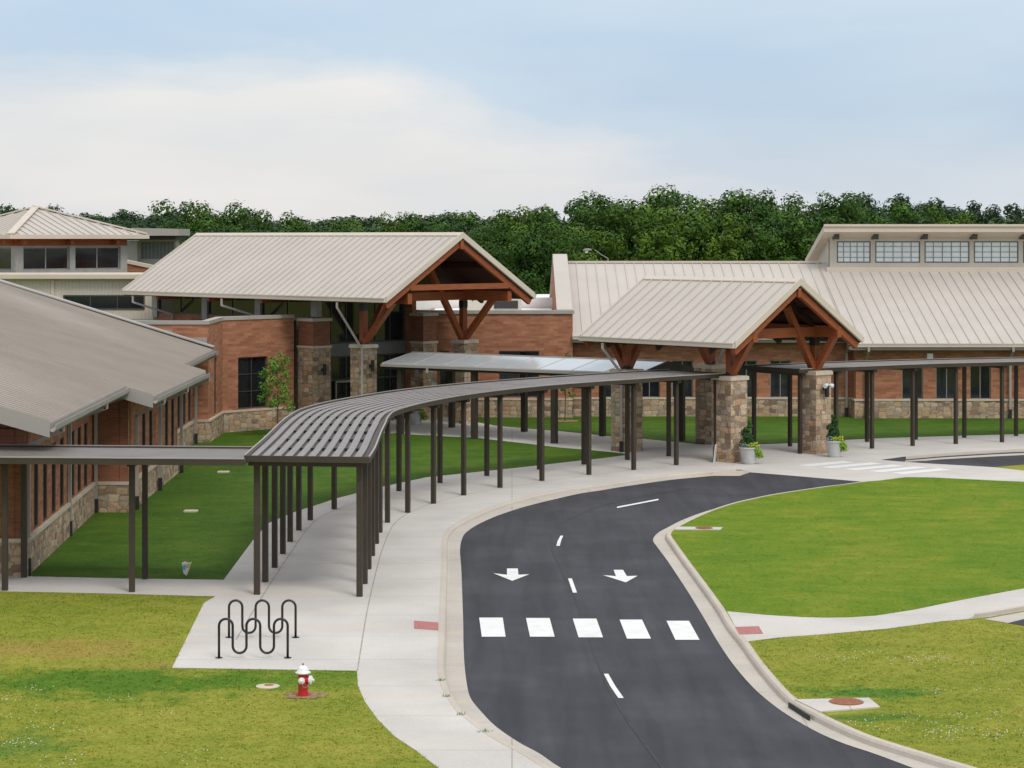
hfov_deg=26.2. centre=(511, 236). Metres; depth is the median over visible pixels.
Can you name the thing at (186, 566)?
yard flag
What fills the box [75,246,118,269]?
window
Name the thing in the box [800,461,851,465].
crossing stripe
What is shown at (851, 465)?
crossing stripe
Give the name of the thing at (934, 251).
window
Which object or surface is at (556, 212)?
forest tree
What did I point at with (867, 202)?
forest tree
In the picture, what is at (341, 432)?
covered walkway
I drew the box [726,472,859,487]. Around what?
road
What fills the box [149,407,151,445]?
window
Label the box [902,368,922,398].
window
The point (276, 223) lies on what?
forest tree
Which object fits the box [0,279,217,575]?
classroom wing
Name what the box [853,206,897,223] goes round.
forest tree
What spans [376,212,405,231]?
forest tree
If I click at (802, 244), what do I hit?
forest tree
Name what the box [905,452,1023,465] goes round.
road
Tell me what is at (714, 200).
forest tree
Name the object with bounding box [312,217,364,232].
forest tree
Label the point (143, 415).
window
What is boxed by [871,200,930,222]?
forest tree
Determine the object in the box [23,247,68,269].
window
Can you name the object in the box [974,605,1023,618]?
kerb
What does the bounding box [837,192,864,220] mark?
forest tree
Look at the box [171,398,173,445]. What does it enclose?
window
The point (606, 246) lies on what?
forest tree
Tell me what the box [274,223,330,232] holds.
forest tree
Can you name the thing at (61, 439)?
window
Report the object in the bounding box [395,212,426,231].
forest tree
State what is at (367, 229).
woodland
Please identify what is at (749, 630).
tactile mat
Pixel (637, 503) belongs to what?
lane dash
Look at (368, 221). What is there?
forest tree
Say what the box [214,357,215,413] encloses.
window
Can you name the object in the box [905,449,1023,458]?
kerb
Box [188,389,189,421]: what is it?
window
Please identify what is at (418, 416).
planter pot
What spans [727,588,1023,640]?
island path
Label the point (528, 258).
forest tree
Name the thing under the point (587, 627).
crossing stripe
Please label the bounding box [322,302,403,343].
window
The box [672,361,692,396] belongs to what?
window
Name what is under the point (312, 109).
sky
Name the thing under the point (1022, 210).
forest tree
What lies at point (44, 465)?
window
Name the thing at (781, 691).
kerb
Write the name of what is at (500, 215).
forest tree
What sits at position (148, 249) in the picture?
window
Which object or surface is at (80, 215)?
forest tree
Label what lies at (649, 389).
window
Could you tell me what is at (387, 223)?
forest tree
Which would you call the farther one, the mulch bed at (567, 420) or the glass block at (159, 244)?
the glass block at (159, 244)
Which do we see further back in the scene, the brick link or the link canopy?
the brick link
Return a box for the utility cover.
[183,509,198,511]
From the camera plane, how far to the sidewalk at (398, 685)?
63.28 m
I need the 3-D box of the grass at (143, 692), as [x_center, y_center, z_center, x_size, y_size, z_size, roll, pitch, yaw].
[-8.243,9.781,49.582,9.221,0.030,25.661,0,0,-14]
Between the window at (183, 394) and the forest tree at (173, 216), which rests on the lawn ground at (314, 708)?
the forest tree at (173, 216)
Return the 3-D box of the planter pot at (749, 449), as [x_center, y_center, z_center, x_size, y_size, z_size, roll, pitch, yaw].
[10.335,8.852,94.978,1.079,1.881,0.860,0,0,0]
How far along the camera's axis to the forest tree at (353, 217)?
274.06 m
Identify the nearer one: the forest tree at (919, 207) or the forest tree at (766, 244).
the forest tree at (766, 244)
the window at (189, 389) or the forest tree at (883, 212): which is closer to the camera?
the window at (189, 389)
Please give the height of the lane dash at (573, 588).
0.001 m
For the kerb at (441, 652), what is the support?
on the ground base
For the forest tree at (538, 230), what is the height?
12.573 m
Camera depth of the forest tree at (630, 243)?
178.93 m
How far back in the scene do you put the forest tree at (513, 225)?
191.56 m
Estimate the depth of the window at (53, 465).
69.47 m
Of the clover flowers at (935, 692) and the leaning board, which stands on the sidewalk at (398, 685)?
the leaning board
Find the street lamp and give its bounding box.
[583,248,608,260]
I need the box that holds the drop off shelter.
[578,275,863,462]
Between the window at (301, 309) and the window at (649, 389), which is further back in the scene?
the window at (649, 389)
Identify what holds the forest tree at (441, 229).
on the lawn ground at (314, 708)
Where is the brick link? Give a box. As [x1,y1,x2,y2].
[127,260,152,271]
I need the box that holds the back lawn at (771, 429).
[478,416,1023,443]
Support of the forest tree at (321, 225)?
on the lawn ground at (314, 708)
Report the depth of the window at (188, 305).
121.84 m
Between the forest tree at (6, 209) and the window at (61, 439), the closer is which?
the window at (61, 439)
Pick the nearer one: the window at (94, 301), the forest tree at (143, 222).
the window at (94, 301)
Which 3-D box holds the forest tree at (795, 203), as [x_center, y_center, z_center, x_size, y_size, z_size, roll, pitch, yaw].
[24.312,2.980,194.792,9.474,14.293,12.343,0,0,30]
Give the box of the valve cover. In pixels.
[256,683,279,688]
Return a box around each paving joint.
[236,503,353,639]
[357,464,692,670]
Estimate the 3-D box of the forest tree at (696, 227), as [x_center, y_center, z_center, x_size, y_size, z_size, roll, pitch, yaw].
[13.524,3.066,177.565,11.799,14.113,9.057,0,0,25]
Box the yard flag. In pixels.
[182,562,191,575]
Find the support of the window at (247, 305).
in the entrance hall
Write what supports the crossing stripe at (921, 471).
on the sidewalk at (398, 685)
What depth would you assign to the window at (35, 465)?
65.89 m
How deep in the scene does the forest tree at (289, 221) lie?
200.10 m
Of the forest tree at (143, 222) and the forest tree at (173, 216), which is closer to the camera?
the forest tree at (143, 222)
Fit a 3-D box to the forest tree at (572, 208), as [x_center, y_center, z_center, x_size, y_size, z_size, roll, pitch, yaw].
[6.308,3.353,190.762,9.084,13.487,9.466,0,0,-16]
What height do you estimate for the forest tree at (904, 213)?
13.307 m
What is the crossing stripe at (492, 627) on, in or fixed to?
on the road at (701, 702)
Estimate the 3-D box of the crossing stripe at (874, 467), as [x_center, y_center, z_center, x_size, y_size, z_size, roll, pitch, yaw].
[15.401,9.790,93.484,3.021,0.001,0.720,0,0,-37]
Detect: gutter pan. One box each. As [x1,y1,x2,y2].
[445,475,710,767]
[653,510,938,767]
[905,453,1023,461]
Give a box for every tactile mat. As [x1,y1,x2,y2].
[414,621,437,629]
[735,626,762,634]
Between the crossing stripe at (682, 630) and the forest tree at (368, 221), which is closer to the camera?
the crossing stripe at (682, 630)
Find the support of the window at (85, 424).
in the classroom wing
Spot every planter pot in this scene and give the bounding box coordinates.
[411,408,427,424]
[739,420,763,463]
[824,414,848,456]
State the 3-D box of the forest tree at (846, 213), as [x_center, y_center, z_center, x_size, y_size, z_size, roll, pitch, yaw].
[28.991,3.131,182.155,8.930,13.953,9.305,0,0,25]
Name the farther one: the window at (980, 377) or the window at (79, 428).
the window at (980, 377)
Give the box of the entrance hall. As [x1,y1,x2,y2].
[120,232,536,441]
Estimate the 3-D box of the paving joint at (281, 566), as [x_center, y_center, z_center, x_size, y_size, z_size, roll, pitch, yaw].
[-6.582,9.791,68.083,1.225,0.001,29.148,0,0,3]
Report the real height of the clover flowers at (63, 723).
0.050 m
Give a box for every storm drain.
[675,526,722,529]
[788,698,879,720]
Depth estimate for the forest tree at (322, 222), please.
276.27 m
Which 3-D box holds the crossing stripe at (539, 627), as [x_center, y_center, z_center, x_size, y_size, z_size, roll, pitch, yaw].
[0.713,9.924,55.969,0.614,0.001,2.700,0,0,-2]
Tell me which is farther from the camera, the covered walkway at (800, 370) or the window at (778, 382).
the window at (778, 382)
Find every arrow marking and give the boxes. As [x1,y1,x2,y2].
[494,568,528,580]
[604,570,635,581]
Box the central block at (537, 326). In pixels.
[416,294,573,416]
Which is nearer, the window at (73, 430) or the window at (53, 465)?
the window at (53, 465)
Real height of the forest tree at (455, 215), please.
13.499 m
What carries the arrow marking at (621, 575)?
on the road at (701, 702)
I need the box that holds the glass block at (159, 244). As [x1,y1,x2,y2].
[127,228,189,264]
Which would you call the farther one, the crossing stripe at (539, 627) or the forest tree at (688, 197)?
the forest tree at (688, 197)
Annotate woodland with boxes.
[238,197,1013,236]
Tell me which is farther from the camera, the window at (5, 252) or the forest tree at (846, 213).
the forest tree at (846, 213)
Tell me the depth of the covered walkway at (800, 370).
103.39 m
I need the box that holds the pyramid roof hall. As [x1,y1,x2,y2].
[0,206,152,318]
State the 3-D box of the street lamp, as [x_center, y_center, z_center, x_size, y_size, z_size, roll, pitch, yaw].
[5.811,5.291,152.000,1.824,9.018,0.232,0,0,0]
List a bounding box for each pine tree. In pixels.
[885,193,925,223]
[924,197,954,223]
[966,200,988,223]
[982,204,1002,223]
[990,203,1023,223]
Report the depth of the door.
115.38 m
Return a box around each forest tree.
[0,203,15,215]
[11,203,63,212]
[68,212,87,217]
[80,212,112,223]
[99,209,148,227]
[113,212,167,239]
[147,199,273,232]
[153,208,182,225]
[160,217,245,244]
[241,212,273,229]
[249,225,272,232]
[265,218,283,232]
[271,221,285,232]
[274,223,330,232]
[278,210,314,232]
[293,218,340,230]
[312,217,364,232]
[316,217,336,224]
[322,215,363,226]
[330,224,377,232]
[361,215,378,227]
[370,213,420,225]
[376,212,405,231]
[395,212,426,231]
[401,210,503,261]
[421,214,464,232]
[429,218,455,231]
[440,210,497,226]
[465,223,497,246]
[471,224,513,272]
[485,221,594,293]
[490,206,561,241]
[492,204,533,277]
[509,206,568,288]
[524,204,561,240]
[524,211,569,223]
[540,222,629,289]
[563,198,597,229]
[564,191,632,260]
[570,188,695,260]
[603,190,747,260]
[620,194,659,246]
[622,206,697,260]
[643,183,700,216]
[663,190,776,258]
[696,188,769,259]
[697,211,756,260]
[725,215,809,260]
[742,188,801,253]
[759,191,822,222]
[770,206,845,260]
[801,190,848,236]
[835,200,914,223]
[836,191,870,223]
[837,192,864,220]
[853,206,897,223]
[856,192,884,213]
[869,208,891,218]
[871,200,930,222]
[882,196,924,223]
[913,201,980,223]
[914,203,935,223]
[935,217,963,223]
[937,204,965,220]
[1001,206,1023,223]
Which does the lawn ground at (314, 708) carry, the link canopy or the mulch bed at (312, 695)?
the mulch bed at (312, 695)
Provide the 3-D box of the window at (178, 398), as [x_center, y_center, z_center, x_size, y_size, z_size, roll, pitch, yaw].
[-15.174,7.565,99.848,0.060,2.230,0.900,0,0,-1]
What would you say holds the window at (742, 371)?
in the long school building
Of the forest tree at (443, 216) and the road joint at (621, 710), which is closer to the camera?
the road joint at (621, 710)
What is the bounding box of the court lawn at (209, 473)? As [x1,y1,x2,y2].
[31,429,624,579]
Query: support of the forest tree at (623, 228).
on the lawn ground at (314, 708)
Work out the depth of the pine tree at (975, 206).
234.43 m
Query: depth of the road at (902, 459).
96.81 m
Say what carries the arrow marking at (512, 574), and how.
on the road at (701, 702)
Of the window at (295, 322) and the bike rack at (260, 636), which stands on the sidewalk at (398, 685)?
the bike rack at (260, 636)
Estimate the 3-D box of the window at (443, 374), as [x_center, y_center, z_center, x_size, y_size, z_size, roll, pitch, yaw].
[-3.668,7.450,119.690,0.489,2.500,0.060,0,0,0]
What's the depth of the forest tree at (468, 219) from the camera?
199.58 m
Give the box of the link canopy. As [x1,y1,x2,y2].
[380,352,694,443]
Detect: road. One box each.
[460,476,911,767]
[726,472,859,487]
[883,457,904,461]
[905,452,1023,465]
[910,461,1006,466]
[1010,619,1023,625]
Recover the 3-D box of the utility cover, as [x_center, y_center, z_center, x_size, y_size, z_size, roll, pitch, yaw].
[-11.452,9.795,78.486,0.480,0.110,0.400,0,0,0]
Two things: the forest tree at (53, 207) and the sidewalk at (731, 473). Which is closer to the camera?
the sidewalk at (731, 473)
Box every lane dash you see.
[556,536,562,545]
[568,578,576,592]
[604,674,622,697]
[617,499,657,507]
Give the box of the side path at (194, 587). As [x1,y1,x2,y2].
[0,576,223,595]
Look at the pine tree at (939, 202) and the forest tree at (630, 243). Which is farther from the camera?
the pine tree at (939, 202)
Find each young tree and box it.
[257,352,295,423]
[560,353,574,420]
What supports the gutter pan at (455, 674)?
on the road at (701, 702)
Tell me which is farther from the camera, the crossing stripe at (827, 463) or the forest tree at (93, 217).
the forest tree at (93, 217)
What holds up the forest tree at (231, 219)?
on the lawn ground at (314, 708)
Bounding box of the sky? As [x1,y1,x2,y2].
[0,0,1023,222]
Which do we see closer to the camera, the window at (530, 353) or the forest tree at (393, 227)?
the window at (530, 353)
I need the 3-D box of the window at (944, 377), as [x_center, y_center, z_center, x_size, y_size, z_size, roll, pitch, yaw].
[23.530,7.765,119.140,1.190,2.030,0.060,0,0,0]
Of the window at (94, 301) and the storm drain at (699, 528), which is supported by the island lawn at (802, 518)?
the storm drain at (699, 528)
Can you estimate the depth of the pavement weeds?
45.11 m
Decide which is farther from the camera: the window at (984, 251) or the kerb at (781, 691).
the window at (984, 251)
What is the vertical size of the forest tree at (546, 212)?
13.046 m
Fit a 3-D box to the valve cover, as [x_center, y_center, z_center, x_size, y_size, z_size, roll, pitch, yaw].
[-5.325,9.810,47.954,0.520,0.080,0.520,0,0,0]
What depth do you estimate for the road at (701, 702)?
52.47 m
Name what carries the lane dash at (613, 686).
on the road at (701, 702)
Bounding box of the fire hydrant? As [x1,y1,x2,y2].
[295,663,314,695]
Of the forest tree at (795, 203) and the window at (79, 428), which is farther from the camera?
the forest tree at (795, 203)
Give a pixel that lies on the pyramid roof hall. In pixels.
(73, 258)
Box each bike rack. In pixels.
[215,618,290,658]
[225,599,298,637]
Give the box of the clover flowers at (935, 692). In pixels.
[815,649,1023,739]
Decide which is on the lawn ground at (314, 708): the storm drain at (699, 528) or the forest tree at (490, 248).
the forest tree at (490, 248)
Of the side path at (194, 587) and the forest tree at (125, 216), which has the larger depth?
the forest tree at (125, 216)
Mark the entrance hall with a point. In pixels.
(333, 316)
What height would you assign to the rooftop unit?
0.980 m
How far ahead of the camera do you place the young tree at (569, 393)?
117.15 m
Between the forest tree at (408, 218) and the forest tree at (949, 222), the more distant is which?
the forest tree at (408, 218)
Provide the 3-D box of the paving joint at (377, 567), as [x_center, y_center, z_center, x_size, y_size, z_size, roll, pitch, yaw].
[-1.202,9.791,73.231,7.284,0.001,46.776,0,0,14]
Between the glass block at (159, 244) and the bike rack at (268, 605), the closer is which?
the bike rack at (268, 605)
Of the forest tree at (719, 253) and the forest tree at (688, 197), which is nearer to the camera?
the forest tree at (719, 253)
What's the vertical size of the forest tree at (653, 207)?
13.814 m
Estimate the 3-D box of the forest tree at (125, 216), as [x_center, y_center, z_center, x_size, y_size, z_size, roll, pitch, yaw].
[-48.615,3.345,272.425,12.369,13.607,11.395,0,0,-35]
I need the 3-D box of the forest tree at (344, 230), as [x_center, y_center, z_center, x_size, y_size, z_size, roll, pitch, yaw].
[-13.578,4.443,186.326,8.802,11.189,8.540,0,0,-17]
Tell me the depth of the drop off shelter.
99.07 m
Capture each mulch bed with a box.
[285,691,328,698]
[558,420,577,421]
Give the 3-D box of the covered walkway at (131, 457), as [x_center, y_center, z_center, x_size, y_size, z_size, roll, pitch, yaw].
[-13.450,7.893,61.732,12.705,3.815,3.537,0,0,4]
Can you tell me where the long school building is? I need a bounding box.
[549,224,1023,418]
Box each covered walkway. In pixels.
[0,444,252,591]
[244,369,725,596]
[743,357,1023,453]
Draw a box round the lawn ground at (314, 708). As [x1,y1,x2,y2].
[0,422,1023,767]
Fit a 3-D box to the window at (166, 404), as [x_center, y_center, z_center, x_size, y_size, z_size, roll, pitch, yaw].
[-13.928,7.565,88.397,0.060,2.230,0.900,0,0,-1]
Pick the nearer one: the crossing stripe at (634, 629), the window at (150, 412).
the crossing stripe at (634, 629)
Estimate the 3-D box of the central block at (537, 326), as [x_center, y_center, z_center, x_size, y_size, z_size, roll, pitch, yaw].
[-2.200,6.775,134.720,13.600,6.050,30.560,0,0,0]
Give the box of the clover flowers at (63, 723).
[1,685,221,766]
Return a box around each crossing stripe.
[479,618,505,636]
[526,618,554,636]
[573,619,602,636]
[620,620,650,638]
[667,621,698,639]
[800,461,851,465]
[825,462,881,467]
[848,464,901,469]
[872,466,926,471]
[894,468,949,473]
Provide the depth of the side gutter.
56.45 m
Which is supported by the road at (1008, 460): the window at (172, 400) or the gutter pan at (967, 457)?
the gutter pan at (967, 457)
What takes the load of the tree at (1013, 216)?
on the lawn ground at (314, 708)
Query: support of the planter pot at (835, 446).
on the sidewalk at (398, 685)
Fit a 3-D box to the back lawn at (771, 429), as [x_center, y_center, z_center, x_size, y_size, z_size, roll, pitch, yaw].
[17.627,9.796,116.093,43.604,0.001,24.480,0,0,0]
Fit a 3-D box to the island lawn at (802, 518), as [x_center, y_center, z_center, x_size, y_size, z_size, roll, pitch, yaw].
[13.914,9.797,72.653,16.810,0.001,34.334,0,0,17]
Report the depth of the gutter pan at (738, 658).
51.81 m
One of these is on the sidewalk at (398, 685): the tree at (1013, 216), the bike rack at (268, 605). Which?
the bike rack at (268, 605)
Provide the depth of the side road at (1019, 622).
55.87 m
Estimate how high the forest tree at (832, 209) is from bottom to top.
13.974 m
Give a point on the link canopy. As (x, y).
(524, 366)
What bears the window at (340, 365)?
in the entrance hall
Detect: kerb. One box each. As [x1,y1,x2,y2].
[437,469,735,767]
[665,481,976,767]
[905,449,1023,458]
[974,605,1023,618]
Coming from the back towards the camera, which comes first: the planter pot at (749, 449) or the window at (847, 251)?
the window at (847, 251)
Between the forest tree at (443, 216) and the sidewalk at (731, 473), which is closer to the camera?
the sidewalk at (731, 473)
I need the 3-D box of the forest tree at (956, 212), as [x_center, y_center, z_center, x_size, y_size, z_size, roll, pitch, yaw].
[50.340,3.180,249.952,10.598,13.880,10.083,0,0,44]
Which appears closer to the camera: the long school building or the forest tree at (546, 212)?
the long school building
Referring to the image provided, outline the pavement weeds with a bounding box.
[438,678,493,731]
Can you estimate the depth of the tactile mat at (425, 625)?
55.41 m
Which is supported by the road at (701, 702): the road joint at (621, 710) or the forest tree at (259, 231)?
the road joint at (621, 710)
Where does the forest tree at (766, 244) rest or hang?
on the lawn ground at (314, 708)
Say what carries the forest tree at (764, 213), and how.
on the lawn ground at (314, 708)
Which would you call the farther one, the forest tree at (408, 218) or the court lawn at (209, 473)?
the forest tree at (408, 218)
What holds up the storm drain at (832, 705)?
on the gutter pan at (738, 658)
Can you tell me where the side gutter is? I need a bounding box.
[986,612,1023,622]
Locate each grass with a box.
[0,591,438,767]
[749,617,1023,767]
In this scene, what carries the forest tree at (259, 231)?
on the lawn ground at (314, 708)
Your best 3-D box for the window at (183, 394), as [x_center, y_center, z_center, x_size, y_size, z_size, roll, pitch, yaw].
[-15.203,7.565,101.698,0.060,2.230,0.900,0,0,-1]
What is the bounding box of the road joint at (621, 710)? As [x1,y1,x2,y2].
[550,488,687,767]
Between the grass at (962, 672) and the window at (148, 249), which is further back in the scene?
the window at (148, 249)
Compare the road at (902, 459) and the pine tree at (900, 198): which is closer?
the road at (902, 459)
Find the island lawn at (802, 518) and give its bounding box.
[671,477,1023,617]
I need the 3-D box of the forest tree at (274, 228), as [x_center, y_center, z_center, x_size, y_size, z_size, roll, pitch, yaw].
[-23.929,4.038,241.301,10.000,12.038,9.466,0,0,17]
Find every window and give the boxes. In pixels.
[0,247,10,269]
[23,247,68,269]
[34,464,37,528]
[43,464,46,520]
[52,442,54,513]
[60,437,62,506]
[63,295,144,308]
[72,430,73,496]
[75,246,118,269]
[78,426,80,491]
[84,422,86,486]
[140,241,173,258]
[142,409,144,444]
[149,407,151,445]
[159,297,201,313]
[165,401,167,445]
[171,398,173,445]
[177,392,179,428]
[183,394,184,424]
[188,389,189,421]
[209,299,254,315]
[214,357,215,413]
[238,356,265,408]
[262,300,311,317]
[294,320,296,410]
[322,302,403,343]
[331,353,403,418]
[440,351,448,384]
[499,351,538,396]
[606,385,610,396]
[642,382,659,396]
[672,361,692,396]
[737,361,756,396]
[770,361,790,396]
[837,241,870,262]
[875,241,919,262]
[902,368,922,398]
[924,241,968,262]
[936,368,952,398]
[970,366,990,398]
[974,241,1017,262]
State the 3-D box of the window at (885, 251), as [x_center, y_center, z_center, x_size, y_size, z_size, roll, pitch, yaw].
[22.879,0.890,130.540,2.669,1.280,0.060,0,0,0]
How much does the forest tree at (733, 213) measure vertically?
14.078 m
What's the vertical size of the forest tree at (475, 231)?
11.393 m
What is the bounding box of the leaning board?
[713,444,716,462]
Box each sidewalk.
[172,417,1023,767]
[711,470,748,475]
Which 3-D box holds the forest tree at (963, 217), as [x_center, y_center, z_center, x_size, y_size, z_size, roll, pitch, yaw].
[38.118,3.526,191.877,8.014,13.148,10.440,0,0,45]
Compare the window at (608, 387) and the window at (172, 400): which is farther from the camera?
the window at (608, 387)
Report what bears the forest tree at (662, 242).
on the lawn ground at (314, 708)
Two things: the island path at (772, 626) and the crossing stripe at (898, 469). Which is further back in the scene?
the crossing stripe at (898, 469)
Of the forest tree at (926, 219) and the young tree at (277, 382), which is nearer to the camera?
the young tree at (277, 382)
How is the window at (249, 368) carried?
in the entrance hall
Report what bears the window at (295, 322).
in the entrance hall
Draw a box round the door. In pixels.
[335,380,349,399]
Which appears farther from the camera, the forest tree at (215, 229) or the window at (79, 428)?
the forest tree at (215, 229)
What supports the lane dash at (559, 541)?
on the road at (701, 702)
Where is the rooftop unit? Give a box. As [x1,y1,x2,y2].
[467,299,520,309]
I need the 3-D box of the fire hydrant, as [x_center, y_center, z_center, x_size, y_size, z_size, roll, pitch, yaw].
[-4.443,9.455,47.017,0.361,0.690,0.366,0,0,-32]
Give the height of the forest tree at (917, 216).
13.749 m
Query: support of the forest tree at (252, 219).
on the lawn ground at (314, 708)
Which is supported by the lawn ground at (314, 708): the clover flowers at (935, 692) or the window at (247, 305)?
the clover flowers at (935, 692)

